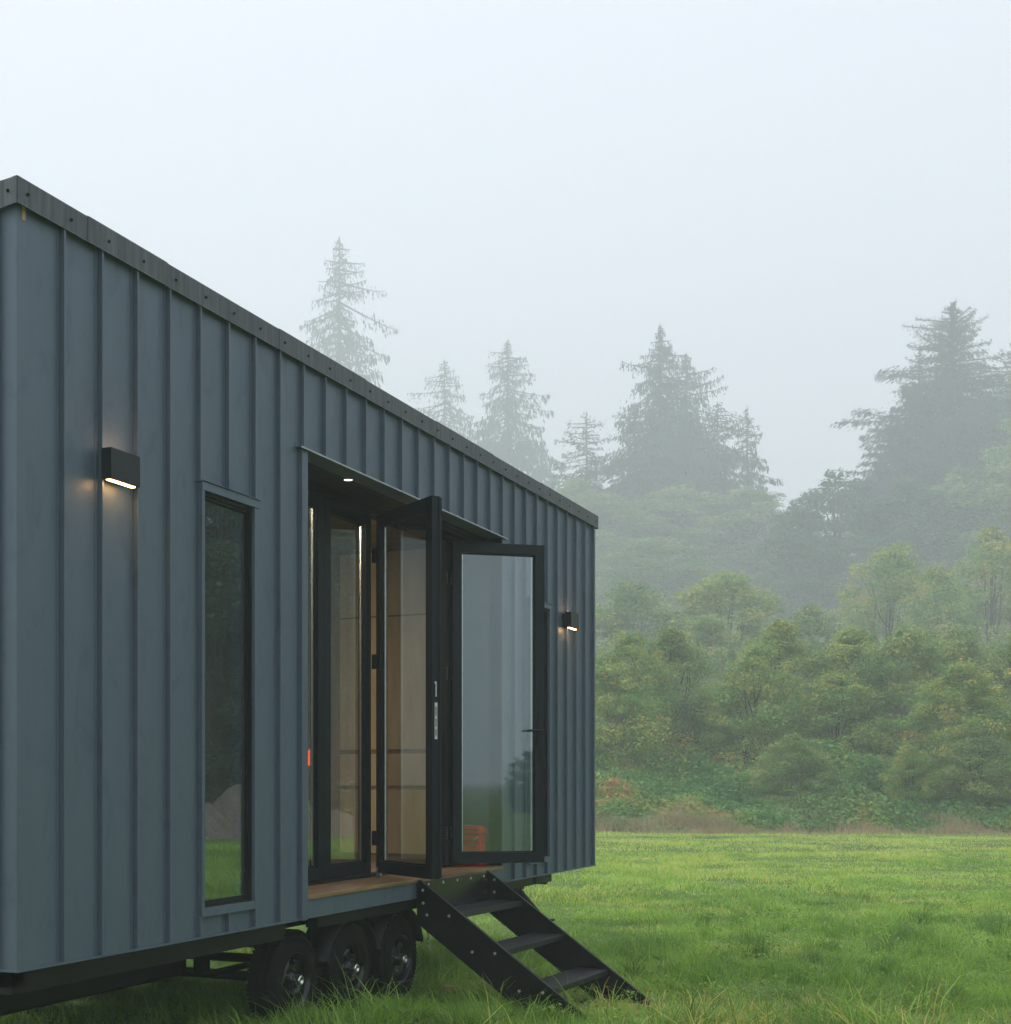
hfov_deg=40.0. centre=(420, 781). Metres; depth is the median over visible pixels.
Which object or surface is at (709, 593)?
broadleaf tree
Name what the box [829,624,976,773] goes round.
broadleaf tree
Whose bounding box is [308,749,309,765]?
pendant lamp
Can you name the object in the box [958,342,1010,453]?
conifer
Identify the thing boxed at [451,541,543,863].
folding door
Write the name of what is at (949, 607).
broadleaf tree
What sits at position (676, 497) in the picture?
broadleaf tree
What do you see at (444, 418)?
conifer
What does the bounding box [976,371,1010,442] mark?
conifer
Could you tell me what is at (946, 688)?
broadleaf tree
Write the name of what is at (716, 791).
bramble thicket
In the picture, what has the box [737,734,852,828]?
shrub
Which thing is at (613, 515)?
broadleaf tree
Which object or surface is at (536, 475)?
conifer
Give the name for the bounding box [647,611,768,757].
broadleaf tree
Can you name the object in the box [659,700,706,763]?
broadleaf tree
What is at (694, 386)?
conifer
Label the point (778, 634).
broadleaf tree
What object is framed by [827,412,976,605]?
conifer
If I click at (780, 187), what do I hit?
sky
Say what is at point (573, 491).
broadleaf tree
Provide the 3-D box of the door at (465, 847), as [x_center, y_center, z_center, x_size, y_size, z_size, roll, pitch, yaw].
[0.421,0.586,11.834,0.172,0.238,0.003,0,0,24]
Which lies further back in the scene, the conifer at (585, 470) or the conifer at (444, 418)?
the conifer at (444, 418)
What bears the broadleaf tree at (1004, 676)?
on the ground at (560, 920)
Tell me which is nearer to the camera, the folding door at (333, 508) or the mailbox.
the folding door at (333, 508)
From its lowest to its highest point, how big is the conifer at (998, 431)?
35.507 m
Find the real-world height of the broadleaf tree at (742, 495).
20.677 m
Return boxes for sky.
[0,0,1010,555]
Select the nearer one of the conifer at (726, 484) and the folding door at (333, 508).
the folding door at (333, 508)
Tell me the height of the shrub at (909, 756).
3.251 m
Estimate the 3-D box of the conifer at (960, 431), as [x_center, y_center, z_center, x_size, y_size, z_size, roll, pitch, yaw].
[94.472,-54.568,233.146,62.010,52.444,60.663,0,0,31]
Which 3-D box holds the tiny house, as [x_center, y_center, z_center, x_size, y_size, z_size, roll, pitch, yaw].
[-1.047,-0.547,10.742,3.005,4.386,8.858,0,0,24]
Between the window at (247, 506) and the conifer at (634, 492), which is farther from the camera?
the conifer at (634, 492)
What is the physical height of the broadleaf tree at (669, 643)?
8.941 m
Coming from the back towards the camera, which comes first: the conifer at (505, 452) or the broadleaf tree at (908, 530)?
the conifer at (505, 452)
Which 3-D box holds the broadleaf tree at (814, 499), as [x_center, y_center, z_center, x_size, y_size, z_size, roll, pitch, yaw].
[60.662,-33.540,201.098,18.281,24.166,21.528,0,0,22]
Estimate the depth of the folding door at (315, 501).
9.67 m
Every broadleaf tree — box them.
[553,477,648,599]
[581,494,691,602]
[595,536,739,633]
[595,576,711,752]
[595,626,755,818]
[595,629,707,780]
[595,663,690,795]
[596,484,773,603]
[641,570,823,734]
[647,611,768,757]
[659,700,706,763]
[660,486,826,606]
[685,640,830,788]
[706,620,846,765]
[747,498,834,624]
[758,604,870,744]
[767,626,915,760]
[777,467,897,631]
[778,671,905,795]
[818,469,904,585]
[822,475,987,618]
[823,540,946,717]
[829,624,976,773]
[842,623,987,750]
[886,561,991,723]
[888,661,1010,810]
[894,625,1010,741]
[898,464,1010,631]
[936,525,1010,730]
[948,415,1010,626]
[960,629,1010,747]
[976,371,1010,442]
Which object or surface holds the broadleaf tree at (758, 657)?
on the ground at (560, 920)
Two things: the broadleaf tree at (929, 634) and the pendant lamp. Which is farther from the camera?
the broadleaf tree at (929, 634)
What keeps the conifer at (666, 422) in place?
on the ground at (560, 920)
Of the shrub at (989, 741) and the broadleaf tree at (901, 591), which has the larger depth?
the broadleaf tree at (901, 591)
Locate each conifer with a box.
[299,236,398,388]
[407,359,475,442]
[464,339,566,487]
[528,433,556,490]
[548,412,607,576]
[570,402,716,579]
[585,323,727,546]
[610,353,761,569]
[667,402,785,580]
[715,409,791,582]
[822,298,1010,574]
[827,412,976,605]
[852,345,987,559]
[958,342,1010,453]
[973,407,1010,519]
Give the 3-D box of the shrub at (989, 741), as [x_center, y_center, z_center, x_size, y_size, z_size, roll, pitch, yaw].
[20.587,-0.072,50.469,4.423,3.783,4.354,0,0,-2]
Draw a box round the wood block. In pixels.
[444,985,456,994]
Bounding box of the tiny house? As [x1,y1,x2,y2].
[0,175,598,1023]
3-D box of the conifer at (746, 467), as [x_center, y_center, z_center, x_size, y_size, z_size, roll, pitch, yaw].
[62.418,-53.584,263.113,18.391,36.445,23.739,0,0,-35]
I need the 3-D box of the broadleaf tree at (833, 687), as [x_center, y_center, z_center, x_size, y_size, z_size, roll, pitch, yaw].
[17.185,-1.359,56.500,5.556,6.441,5.139,0,0,-3]
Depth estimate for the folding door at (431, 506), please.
9.79 m
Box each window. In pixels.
[197,480,260,916]
[527,597,552,864]
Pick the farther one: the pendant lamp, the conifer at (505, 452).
the conifer at (505, 452)
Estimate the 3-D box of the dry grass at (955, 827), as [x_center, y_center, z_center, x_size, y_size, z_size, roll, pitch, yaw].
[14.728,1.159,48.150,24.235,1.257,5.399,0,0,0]
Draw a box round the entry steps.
[417,870,650,1018]
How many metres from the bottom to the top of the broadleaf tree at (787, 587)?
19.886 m
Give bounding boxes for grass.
[595,801,1010,834]
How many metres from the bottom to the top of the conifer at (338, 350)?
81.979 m
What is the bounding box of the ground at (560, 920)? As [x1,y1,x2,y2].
[0,584,1010,1023]
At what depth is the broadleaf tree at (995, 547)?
116.84 m
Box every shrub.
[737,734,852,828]
[872,743,951,818]
[921,728,1010,813]
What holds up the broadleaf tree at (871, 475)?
on the ground at (560, 920)
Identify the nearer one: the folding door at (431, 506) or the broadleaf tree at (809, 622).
the folding door at (431, 506)
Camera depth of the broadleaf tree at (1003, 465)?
196.07 m
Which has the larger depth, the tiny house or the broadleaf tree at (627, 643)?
the broadleaf tree at (627, 643)
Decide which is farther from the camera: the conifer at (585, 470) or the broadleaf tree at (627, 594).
the conifer at (585, 470)
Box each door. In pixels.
[308,490,323,880]
[324,496,370,878]
[376,495,441,879]
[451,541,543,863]
[463,836,478,863]
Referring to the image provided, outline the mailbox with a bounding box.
[458,825,485,865]
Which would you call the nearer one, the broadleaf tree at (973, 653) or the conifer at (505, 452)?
the broadleaf tree at (973, 653)
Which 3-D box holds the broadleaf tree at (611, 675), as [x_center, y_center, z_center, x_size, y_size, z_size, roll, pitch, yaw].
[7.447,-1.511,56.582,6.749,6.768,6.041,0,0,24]
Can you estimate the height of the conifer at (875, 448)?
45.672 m
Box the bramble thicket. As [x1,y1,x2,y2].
[595,732,1010,831]
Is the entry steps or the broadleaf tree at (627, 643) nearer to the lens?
the entry steps
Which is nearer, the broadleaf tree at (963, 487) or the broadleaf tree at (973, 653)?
the broadleaf tree at (973, 653)
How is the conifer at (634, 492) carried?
on the ground at (560, 920)
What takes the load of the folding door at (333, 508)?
in the tiny house
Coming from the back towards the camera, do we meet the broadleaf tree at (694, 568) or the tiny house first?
the broadleaf tree at (694, 568)
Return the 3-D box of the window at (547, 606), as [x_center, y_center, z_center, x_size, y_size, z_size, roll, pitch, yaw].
[1.070,-0.457,12.687,0.101,2.404,0.606,0,0,24]
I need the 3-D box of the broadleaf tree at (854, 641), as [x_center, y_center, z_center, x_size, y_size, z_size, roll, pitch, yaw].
[18.663,-2.535,61.889,6.289,8.858,6.799,0,0,13]

